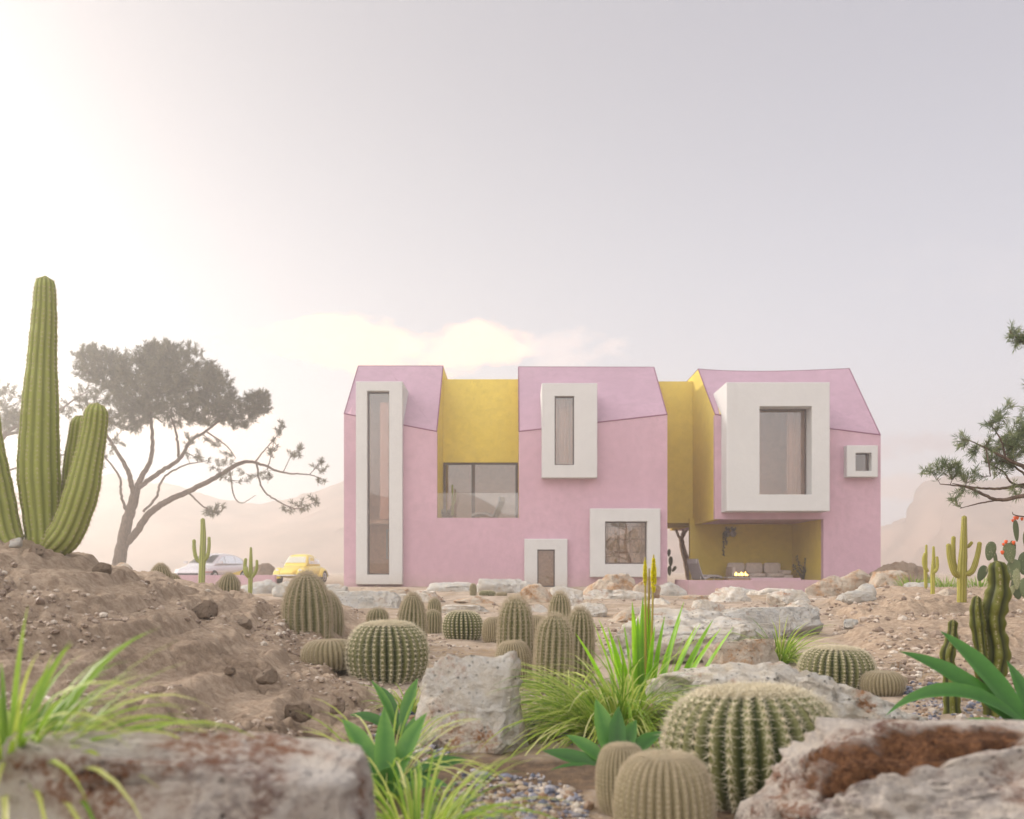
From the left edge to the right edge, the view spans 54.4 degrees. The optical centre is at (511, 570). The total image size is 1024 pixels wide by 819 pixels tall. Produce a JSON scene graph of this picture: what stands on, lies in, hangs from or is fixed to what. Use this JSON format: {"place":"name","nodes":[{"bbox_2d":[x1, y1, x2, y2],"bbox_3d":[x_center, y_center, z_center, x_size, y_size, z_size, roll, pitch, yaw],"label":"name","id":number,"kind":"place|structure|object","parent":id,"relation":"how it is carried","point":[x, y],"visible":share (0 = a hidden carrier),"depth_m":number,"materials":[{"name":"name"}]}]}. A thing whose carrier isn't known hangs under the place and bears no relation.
{"place":"outdoors","nodes":[
{"label":"outdoors","id":0,"kind":"place"},
{"bbox_2d":[14,473,688,572],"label":"mountain","id":1,"kind":"structure","parent":0,"point":[271,533],"depth_m":311.75,"materials":[{"name":"stone"}]},
{"bbox_2d":[0,538,1023,818],"bbox_3d":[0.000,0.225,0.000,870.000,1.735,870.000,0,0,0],"label":"ground","id":2,"kind":"structure","parent":0,"point":[192,658],"depth_m":7.60,"materials":[{"name":"soil"}]},
{"bbox_2d":[0,379,91,470],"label":"pine tree","id":3,"kind":"object","parent":2,"relation":"on","point":[9,417],"visible":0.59,"depth_m":63.92,"materials":[{"name":"green plant"}]},
{"bbox_2d":[0,276,110,555],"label":"saguaro","id":4,"kind":"object","parent":2,"relation":"on","point":[57,507],"visible":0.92,"depth_m":9.65,"materials":[{"name":"plant"}]},
{"bbox_2d":[0,606,189,755],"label":"grass tuft","id":5,"kind":"object","parent":2,"relation":"on","point":[46,711],"visible":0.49,"depth_m":3.04,"materials":[{"name":"plant"}]},
{"bbox_2d":[92,562,111,574],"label":"stone","id":6,"kind":"object","parent":2,"relation":"on","point":[102,567],"visible":0.82,"depth_m":9.23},
{"bbox_2d":[0,653,253,818],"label":"grass tuft","id":7,"kind":"object","parent":2,"relation":"on","point":[18,719],"visible":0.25,"depth_m":2.87,"materials":[{"name":"plant"}]},
{"bbox_2d":[151,562,173,578],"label":"cone cactus","id":8,"kind":"object","parent":2,"relation":"on","point":[162,568],"visible":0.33,"depth_m":14.01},
{"bbox_2d":[0,730,375,818],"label":"stone slab","id":9,"kind":"structure","parent":2,"relation":"on","point":[199,775],"depth_m":2.65,"materials":[{"name":"stone"}]},
{"bbox_2d":[0,560,379,738],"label":"rubble","id":10,"kind":"object","parent":2,"relation":"on","point":[39,600],"visible":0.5,"depth_m":6.77,"materials":[{"name":"stone"}]},
{"bbox_2d":[69,336,328,565],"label":"pine tree","id":11,"kind":"object","parent":2,"relation":"on","point":[161,367],"visible":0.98,"depth_m":59.68,"materials":[{"name":"grey plant"}]},
{"bbox_2d":[192,518,210,582],"bbox_3d":[-8.416,-0.404,26.995,0.489,2.062,0.187,0,0,-15],"label":"saguaro","id":12,"kind":"object","parent":2,"relation":"on","point":[202,559],"visible":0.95,"depth_m":26.93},
{"bbox_2d":[191,600,217,618],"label":"stone","id":13,"kind":"object","parent":2,"relation":"on","point":[206,609],"visible":0.91,"depth_m":9.62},
{"bbox_2d":[174,553,247,574],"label":"parked car","id":14,"kind":"object","parent":2,"relation":"on","point":[219,563],"visible":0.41,"depth_m":47.76,"materials":[{"name":"grey paint"}]},
{"bbox_2d":[179,575,276,584],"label":"garden wall","id":15,"kind":"structure","parent":2,"relation":"on","point":[214,579],"depth_m":46.00,"materials":[{"name":"pink paint"}]},
{"bbox_2d":[218,571,240,590],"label":"cone cactus","id":16,"kind":"object","parent":2,"relation":"on","point":[228,581],"visible":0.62,"depth_m":14.59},
{"bbox_2d":[243,547,257,592],"bbox_3d":[-5.765,0.057,21.985,0.306,1.170,0.242,0,0,-29],"label":"saguaro","id":17,"kind":"object","parent":2,"relation":"on","point":[250,575],"visible":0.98,"depth_m":21.97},
{"bbox_2d":[241,579,277,593],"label":"rock","id":18,"kind":"object","parent":2,"relation":"on","point":[264,586],"visible":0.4,"depth_m":27.12,"materials":[{"name":"grey stone"}]},
{"bbox_2d":[248,563,274,574],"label":"rock","id":19,"kind":"object","parent":2,"relation":"on","point":[266,569],"visible":0.45,"depth_m":60.19,"materials":[{"name":"brown stone"}]},
{"bbox_2d":[255,668,277,684],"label":"stone","id":20,"kind":"object","parent":2,"relation":"on","point":[268,676],"visible":1,"depth_m":6.88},
{"bbox_2d":[272,581,289,596],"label":"stone block","id":21,"kind":"structure","parent":2,"relation":"on","point":[278,590],"depth_m":24.08,"materials":[{"name":"grey stone"}]},
{"bbox_2d":[284,702,311,722],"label":"stone","id":22,"kind":"object","parent":2,"relation":"on","point":[291,710],"visible":0.88,"depth_m":6.07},
{"bbox_2d":[273,554,328,582],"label":"parked car","id":23,"kind":"object","parent":2,"relation":"on","point":[295,563],"visible":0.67,"depth_m":49.86,"materials":[{"name":"yellow paint"}]},
{"bbox_2d":[279,568,336,638],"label":"cone cactus","id":24,"kind":"object","parent":2,"relation":"on","point":[307,604],"visible":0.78,"depth_m":11.15,"materials":[{"name":"plant"}]},
{"bbox_2d":[299,638,349,670],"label":"ball cactus","id":25,"kind":"object","parent":2,"relation":"on","point":[329,652],"visible":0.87,"depth_m":9.12,"materials":[{"name":"plant"}]},
{"bbox_2d":[327,588,345,637],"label":"cone cactus","id":26,"kind":"object","parent":2,"relation":"on","point":[339,621],"visible":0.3,"depth_m":11.83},
{"bbox_2d":[332,590,400,608],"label":"stone block","id":27,"kind":"structure","parent":2,"relation":"on","point":[368,599],"depth_m":18.55,"materials":[{"name":"grey stone"}]},
{"bbox_2d":[365,607,390,622],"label":"hairy cactus","id":28,"kind":"object","parent":2,"relation":"on","point":[374,613],"visible":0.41,"depth_m":12.18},
{"bbox_2d":[350,678,417,734],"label":"agave","id":29,"kind":"object","parent":2,"relation":"on","point":[387,699],"visible":0.55,"depth_m":6.37,"materials":[{"name":"green plant"}]},
{"bbox_2d":[343,617,431,684],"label":"barrel cactus","id":30,"kind":"object","parent":2,"relation":"on","point":[393,651],"visible":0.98,"depth_m":8.92,"materials":[{"name":"plant"}]},
{"bbox_2d":[360,683,420,713],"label":"grass tuft","id":31,"kind":"object","parent":2,"relation":"on","point":[414,709],"visible":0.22,"depth_m":7.23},
{"bbox_2d":[342,707,467,803],"bbox_3d":[-0.526,0.829,4.379,0.663,0.408,0.621,0,0,0],"label":"agave","id":32,"kind":"object","parent":2,"relation":"on","point":[383,751],"visible":0.51,"depth_m":4.50,"materials":[{"name":"green plant"}]},
{"bbox_2d":[296,688,513,802],"bbox_3d":[-0.579,0.800,4.570,1.089,0.480,1.079,0,0,-31],"label":"grass tuft","id":33,"kind":"object","parent":2,"relation":"on","point":[412,756],"visible":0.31,"depth_m":4.66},
{"bbox_2d":[396,590,427,639],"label":"cone cactus","id":34,"kind":"object","parent":2,"relation":"on","point":[412,609],"visible":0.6,"depth_m":10.98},
{"bbox_2d":[411,590,445,601],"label":"rock","id":35,"kind":"object","parent":2,"relation":"on","point":[425,595],"visible":0.48,"depth_m":21.89,"materials":[{"name":"white stone"}]},
{"bbox_2d":[426,608,442,633],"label":"hairy cactus","id":36,"kind":"object","parent":2,"relation":"on","point":[434,619],"visible":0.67,"depth_m":13.16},
{"bbox_2d":[427,596,442,614],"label":"hairy cactus","id":37,"kind":"object","parent":2,"relation":"on","point":[433,603],"visible":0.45,"depth_m":14.49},
{"bbox_2d":[427,582,470,591],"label":"rock","id":38,"kind":"object","parent":2,"relation":"on","point":[453,586],"visible":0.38,"depth_m":30.11,"materials":[{"name":"grey stone"}]},
{"bbox_2d":[345,738,577,818],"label":"grass tuft","id":39,"kind":"object","parent":2,"relation":"on","point":[444,811],"visible":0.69,"depth_m":3.74,"materials":[{"name":"plant"}]},
{"bbox_2d":[441,609,483,639],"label":"barrel cactus","id":40,"kind":"object","parent":2,"relation":"on","point":[466,624],"visible":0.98,"depth_m":12.35,"materials":[{"name":"plant"}]},
{"bbox_2d":[441,605,489,612],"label":"stone slab","id":41,"kind":"structure","parent":2,"relation":"on","point":[449,608],"depth_m":17.63,"materials":[{"name":"white stone"}]},
{"bbox_2d":[415,650,528,753],"bbox_3d":[-0.208,0.886,6.069,0.747,0.798,0.598,0,0,-22],"label":"boulder","id":42,"kind":"object","parent":2,"relation":"on","point":[449,683],"visible":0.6,"depth_m":5.93,"materials":[{"name":"white stone"}]},
{"bbox_2d":[453,596,495,603],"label":"rock","id":43,"kind":"object","parent":2,"relation":"on","point":[478,600],"visible":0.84,"depth_m":21.48,"materials":[{"name":"stone"}]},
{"bbox_2d":[482,616,497,642],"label":"cactus","id":44,"kind":"object","parent":2,"relation":"on","point":[489,629],"visible":0.72,"depth_m":11.96,"materials":[{"name":"plant"}]},
{"bbox_2d":[477,579,530,592],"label":"boulder","id":45,"kind":"object","parent":2,"relation":"on","point":[507,585],"visible":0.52,"depth_m":29.08,"materials":[{"name":"grey stone"}]},
{"bbox_2d":[255,597,765,711],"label":"gravel","id":46,"kind":"structure","parent":2,"relation":"on","point":[320,679],"depth_m":10.06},
{"bbox_2d":[495,639,532,682],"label":"ball cactus","id":47,"kind":"object","parent":2,"relation":"on","point":[521,649],"visible":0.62,"depth_m":8.58,"materials":[{"name":"plant"}]},
{"bbox_2d":[494,591,535,666],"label":"hairy cactus","id":48,"kind":"object","parent":2,"relation":"on","point":[516,620],"visible":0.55,"depth_m":8.89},
{"bbox_2d":[520,583,551,602],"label":"boulder","id":49,"kind":"object","parent":2,"relation":"on","point":[535,593],"visible":0.52,"depth_m":22.67,"materials":[{"name":"stone"}]},
{"bbox_2d":[532,608,575,694],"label":"hairy cactus","id":50,"kind":"object","parent":2,"relation":"on","point":[555,638],"visible":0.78,"depth_m":8.17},
{"bbox_2d":[547,588,571,617],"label":"hairy cactus","id":51,"kind":"object","parent":2,"relation":"on","point":[559,602],"visible":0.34,"depth_m":10.99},
{"bbox_2d":[550,586,582,605],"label":"rock","id":52,"kind":"object","parent":2,"relation":"on","point":[576,595],"visible":0.48,"depth_m":20.10,"materials":[{"name":"white stone"}]},
{"bbox_2d":[567,601,595,684],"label":"hairy cactus","id":53,"kind":"object","parent":2,"relation":"on","point":[581,620],"visible":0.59,"depth_m":8.85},
{"bbox_2d":[519,662,644,731],"bbox_3d":[0.402,0.911,6.905,1.310,0.626,1.353,0,0,-38],"label":"grass tuft","id":54,"kind":"object","parent":2,"relation":"on","point":[550,709],"visible":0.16,"depth_m":6.90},
{"bbox_2d":[571,602,606,616],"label":"rock","id":55,"kind":"object","parent":2,"relation":"on","point":[598,609],"visible":0.66,"depth_m":16.81,"materials":[{"name":"white stone"}]},
{"bbox_2d":[478,632,716,755],"bbox_3d":[0.654,0.899,6.308,1.980,1.072,1.916,0,0,0],"label":"grass tuft","id":56,"kind":"object","parent":2,"relation":"on","point":[628,708],"visible":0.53,"depth_m":6.12,"materials":[{"name":"plant"}]},
{"bbox_2d":[543,699,662,769],"bbox_3d":[0.523,0.883,5.206,0.722,0.366,0.474,0,0,0],"label":"agave","id":57,"kind":"object","parent":2,"relation":"on","point":[609,729],"visible":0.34,"depth_m":5.32,"materials":[{"name":"green plant"}]},
{"bbox_2d":[583,573,635,594],"bbox_3d":[2.473,0.566,25.634,1.442,1.003,1.009,0,0,40],"label":"boulder","id":58,"kind":"object","parent":2,"relation":"on","point":[621,581],"visible":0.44,"depth_m":25.34,"materials":[{"name":"stone"}]},
{"bbox_2d":[344,366,880,594],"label":"house","id":59,"kind":"structure","parent":2,"relation":"on","point":[591,475],"depth_m":39.00,"materials":[{"name":"pink paint"}]},
{"bbox_2d":[356,381,408,583],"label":"window","id":60,"kind":"structure","parent":59,"relation":"in","point":[380,405],"depth_m":38.68,"materials":[{"name":"white paint"}]},
{"bbox_2d":[443,463,517,517],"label":"terrace window","id":61,"kind":"structure","parent":59,"relation":"in","point":[444,464],"depth_m":42.47,"materials":[{"name":"grey metal"}]},
{"bbox_2d":[471,497,504,517],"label":"lounge chair","id":62,"kind":"object","parent":59,"relation":"on","point":[496,513],"visible":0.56,"depth_m":41.25,"materials":[{"name":"grey fabric"}]},
{"bbox_2d":[524,539,566,586],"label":"window","id":63,"kind":"structure","parent":59,"relation":"in","point":[545,560],"depth_m":38.78,"materials":[{"name":"white paint"}]},
{"bbox_2d":[540,383,596,478],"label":"window","id":64,"kind":"structure","parent":59,"relation":"in","point":[568,410],"depth_m":38.58,"materials":[{"name":"white paint"}]},
{"bbox_2d":[590,509,659,576],"bbox_3d":[4.406,-1.087,39.180,2.734,2.671,0.920,0,0,0],"label":"window","id":65,"kind":"structure","parent":59,"relation":"in","point":[620,539],"depth_m":38.72,"materials":[{"name":"white paint"}]},
{"bbox_2d":[687,559,721,579],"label":"lounge chair","id":66,"kind":"object","parent":59,"relation":"on","point":[695,569],"visible":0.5,"depth_m":40.12,"materials":[{"name":"grey fabric"}]},
{"bbox_2d":[723,571,771,579],"bbox_3d":[9.387,0.296,39.700,1.760,0.548,0.860,0,0,0],"label":"fire table","id":67,"kind":"object","parent":59,"relation":"on","point":[741,577],"visible":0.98,"depth_m":39.30,"materials":[{"name":"concrete"}]},
{"bbox_2d":[726,563,792,577],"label":"sofa","id":68,"kind":"object","parent":59,"relation":"on","point":[773,570],"visible":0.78,"depth_m":42.46,"materials":[{"name":"beige fabric"}]},
{"bbox_2d":[713,382,829,512],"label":"window","id":69,"kind":"structure","parent":59,"relation":"in","point":[775,436],"depth_m":38.02,"materials":[{"name":"white paint"}]},
{"bbox_2d":[844,445,877,477],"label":"window","id":70,"kind":"structure","parent":59,"relation":"in","point":[860,461],"depth_m":38.62,"materials":[{"name":"white paint"}]},
{"bbox_2d":[582,589,651,599],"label":"rock","id":71,"kind":"object","parent":2,"relation":"on","point":[609,594],"visible":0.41,"depth_m":23.15,"materials":[{"name":"white stone"}]},
{"bbox_2d":[593,741,641,815],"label":"ball cactus","id":72,"kind":"object","parent":2,"relation":"on","point":[612,756],"visible":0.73,"depth_m":4.30,"materials":[{"name":"plant"}]},
{"bbox_2d":[608,606,640,621],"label":"rock","id":73,"kind":"object","parent":2,"relation":"on","point":[623,616],"visible":0.4,"depth_m":15.24,"materials":[{"name":"stone"}]},
{"bbox_2d":[643,557,646,675],"bbox_3d":[0.929,0.360,6.950,0.035,0.911,0.035,0,0,0],"label":"flower spike","id":74,"kind":"object","parent":2,"relation":"on","point":[645,619],"visible":0.99,"depth_m":6.94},
{"bbox_2d":[633,579,660,597],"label":"rock","id":75,"kind":"object","parent":2,"relation":"on","point":[638,587],"visible":0.36,"depth_m":24.56,"materials":[{"name":"stone"}]},
{"bbox_2d":[649,555,656,648],"bbox_3d":[0.967,0.349,6.900,0.077,0.923,0.048,0,0,0],"label":"flower spike","id":76,"kind":"object","parent":2,"relation":"on","point":[653,575],"visible":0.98,"depth_m":6.89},
{"bbox_2d":[575,598,732,701],"bbox_3d":[0.980,0.615,6.971,1.072,0.919,0.423,0,0,0],"label":"strap leaf plant","id":77,"kind":"object","parent":2,"relation":"on","point":[637,642],"visible":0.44,"depth_m":6.96,"materials":[{"name":"plant"}]},
{"bbox_2d":[610,747,717,818],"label":"ball cactus","id":78,"kind":"object","parent":2,"relation":"on","point":[653,783],"visible":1,"depth_m":3.62,"materials":[{"name":"plant"}]},
{"bbox_2d":[660,581,686,595],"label":"rock","id":79,"kind":"object","parent":2,"relation":"on","point":[670,588],"visible":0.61,"depth_m":31.02,"materials":[{"name":"grey stone"}]},
{"bbox_2d":[603,607,759,662],"bbox_3d":[1.825,0.839,10.921,1.781,0.855,1.603,0,0,6],"label":"boulder","id":80,"kind":"object","parent":2,"relation":"on","point":[691,619],"visible":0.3,"depth_m":10.52,"materials":[{"name":"white stone"}]},
{"bbox_2d":[675,529,688,579],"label":"pale tree","id":81,"kind":"object","parent":2,"relation":"on","point":[684,554],"visible":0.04,"depth_m":48.90,"materials":[{"name":"brown plant"}]},
{"bbox_2d":[691,600,724,611],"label":"rock","id":82,"kind":"object","parent":2,"relation":"on","point":[707,605],"visible":0.49,"depth_m":16.95,"materials":[{"name":"white stone"}]},
{"bbox_2d":[708,587,752,601],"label":"boulder","id":83,"kind":"object","parent":2,"relation":"on","point":[729,594],"visible":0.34,"depth_m":22.34,"materials":[{"name":"white stone"}]},
{"bbox_2d":[702,638,778,664],"bbox_3d":[2.268,0.875,9.878,0.771,0.426,0.617,0,0,28],"label":"boulder","id":84,"kind":"object","parent":2,"relation":"on","point":[753,651],"visible":0.57,"depth_m":9.66,"materials":[{"name":"stone"}]},
{"bbox_2d":[653,678,841,812],"bbox_3d":[1.100,0.788,4.559,0.904,0.593,0.916,-1,-2,0],"label":"barrel cactus","id":85,"kind":"object","parent":2,"relation":"on","point":[735,737],"visible":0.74,"depth_m":4.28,"materials":[{"name":"plant"}]},
{"bbox_2d":[746,588,780,594],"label":"stone slab","id":86,"kind":"structure","parent":2,"relation":"on","point":[765,591],"depth_m":26.11,"materials":[{"name":"white stone"}]},
{"bbox_2d":[721,607,823,638],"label":"stone slab","id":87,"kind":"structure","parent":2,"relation":"on","point":[761,617],"depth_m":12.83,"materials":[{"name":"grey stone"}]},
{"bbox_2d":[726,615,836,663],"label":"grass tuft","id":88,"kind":"object","parent":2,"relation":"on","point":[783,654],"visible":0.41,"depth_m":10.09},
{"bbox_2d":[635,661,928,732],"bbox_3d":[1.850,0.958,6.350,2.173,0.779,1.000,0,0,8],"label":"boulder","id":89,"kind":"object","parent":2,"relation":"on","point":[851,702],"visible":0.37,"depth_m":6.09,"materials":[{"name":"white stone"}]},
{"bbox_2d":[766,589,810,606],"bbox_3d":[5.521,0.612,19.825,0.846,0.519,0.592,0,0,0],"label":"rock","id":90,"kind":"object","parent":2,"relation":"on","point":[782,597],"visible":0.67,"depth_m":19.77,"materials":[{"name":"white stone"}]},
{"bbox_2d":[785,600,819,610],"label":"rock","id":91,"kind":"object","parent":2,"relation":"on","point":[799,603],"visible":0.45,"depth_m":18.14,"materials":[{"name":"white stone"}]},
{"bbox_2d":[805,575,843,595],"bbox_3d":[7.886,0.655,25.421,1.040,1.093,0.936,0,0,0],"label":"boulder","id":92,"kind":"object","parent":2,"relation":"on","point":[830,585],"visible":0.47,"depth_m":25.06,"materials":[{"name":"stone"}]},
{"bbox_2d":[796,643,878,689],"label":"barrel cactus","id":93,"kind":"object","parent":2,"relation":"on","point":[848,665],"visible":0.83,"depth_m":8.18,"materials":[{"name":"plant"}]},
{"bbox_2d":[839,569,870,592],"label":"boulder","id":94,"kind":"object","parent":2,"relation":"on","point":[854,580],"visible":0.41,"depth_m":27.07,"materials":[{"name":"stone"}]},
{"bbox_2d":[836,590,876,603],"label":"rock","id":95,"kind":"object","parent":2,"relation":"on","point":[850,597],"visible":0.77,"depth_m":18.20,"materials":[{"name":"grey stone"}]},
{"bbox_2d":[855,583,876,596],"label":"stone","id":96,"kind":"object","parent":2,"relation":"on","point":[870,588],"visible":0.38,"depth_m":19.21,"materials":[{"name":"grey stone"}]},
{"bbox_2d":[734,717,1023,818],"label":"boulder","id":97,"kind":"object","parent":2,"relation":"on","point":[833,768],"visible":1,"depth_m":3.53,"materials":[{"name":"stone"}]},
{"bbox_2d":[859,670,906,696],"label":"ball cactus","id":98,"kind":"object","parent":2,"relation":"on","point":[883,683],"visible":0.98,"depth_m":7.96,"materials":[{"name":"plant"}]},
{"bbox_2d":[869,570,907,587],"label":"boulder","id":99,"kind":"object","parent":2,"relation":"on","point":[878,579],"visible":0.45,"depth_m":26.15,"materials":[{"name":"stone"}]},
{"bbox_2d":[766,585,1023,690],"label":"rubble","id":100,"kind":"object","parent":2,"relation":"on","point":[916,672],"visible":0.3,"depth_m":10.64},
{"bbox_2d":[869,561,929,582],"bbox_3d":[13.556,0.372,35.013,2.306,1.458,1.397,0,0,42],"label":"boulder","id":101,"kind":"object","parent":2,"relation":"on","point":[914,571],"visible":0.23,"depth_m":34.73,"materials":[{"name":"brown stone"}]},
{"bbox_2d":[922,545,938,593],"bbox_3d":[7.999,-0.008,19.016,0.293,0.993,0.251,0,0,33],"label":"saguaro","id":102,"kind":"object","parent":2,"relation":"on","point":[934,567],"visible":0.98,"depth_m":18.98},
{"bbox_2d":[939,619,961,713],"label":"columnar cactus","id":103,"kind":"object","parent":2,"relation":"on","point":[947,653],"visible":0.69,"depth_m":6.97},
{"bbox_2d":[887,631,1023,719],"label":"agave","id":104,"kind":"object","parent":2,"relation":"on","point":[996,693],"visible":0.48,"depth_m":5.46,"materials":[{"name":"green plant"}]},
{"bbox_2d":[946,515,981,602],"bbox_3d":[6.603,-0.175,14.615,0.528,1.277,0.253,0,0,0],"label":"saguaro","id":105,"kind":"object","parent":2,"relation":"on","point":[960,572],"visible":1,"depth_m":14.55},
{"bbox_2d":[918,319,1023,516],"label":"pine tree","id":106,"kind":"object","parent":2,"relation":"on","point":[1015,442],"visible":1,"depth_m":12.89,"materials":[{"name":"green plant"}]},
{"bbox_2d":[969,560,1011,717],"bbox_3d":[3.301,0.486,6.901,0.303,1.118,0.206,0,0,0],"label":"columnar cactus","id":107,"kind":"object","parent":2,"relation":"on","point":[988,613],"visible":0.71,"depth_m":6.85,"materials":[{"name":"plant"}]},
{"bbox_2d":[977,516,1023,598],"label":"prickly pear","id":108,"kind":"object","parent":2,"relation":"on","point":[1008,552],"visible":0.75,"depth_m":13.22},
{"bbox_2d":[0,0,1023,525],"label":"sky","id":109,"kind":"structure","parent":0,"point":[306,194],"materials":[{"name":"white"}]},
{"bbox_2d":[365,711,664,818],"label":"gravel","id":110,"kind":"structure","parent":0,"point":[544,789],"depth_m":4.61,"materials":[{"name":"gravel"}]},
{"bbox_2d":[881,474,1023,572],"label":"mountain","id":111,"kind":"structure","parent":0,"point":[932,518],"depth_m":328.08,"materials":[{"name":"stone"}]},
{"bbox_2d":[902,680,1015,719],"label":"gravel","id":112,"kind":"structure","parent":0,"point":[967,709],"depth_m":7.21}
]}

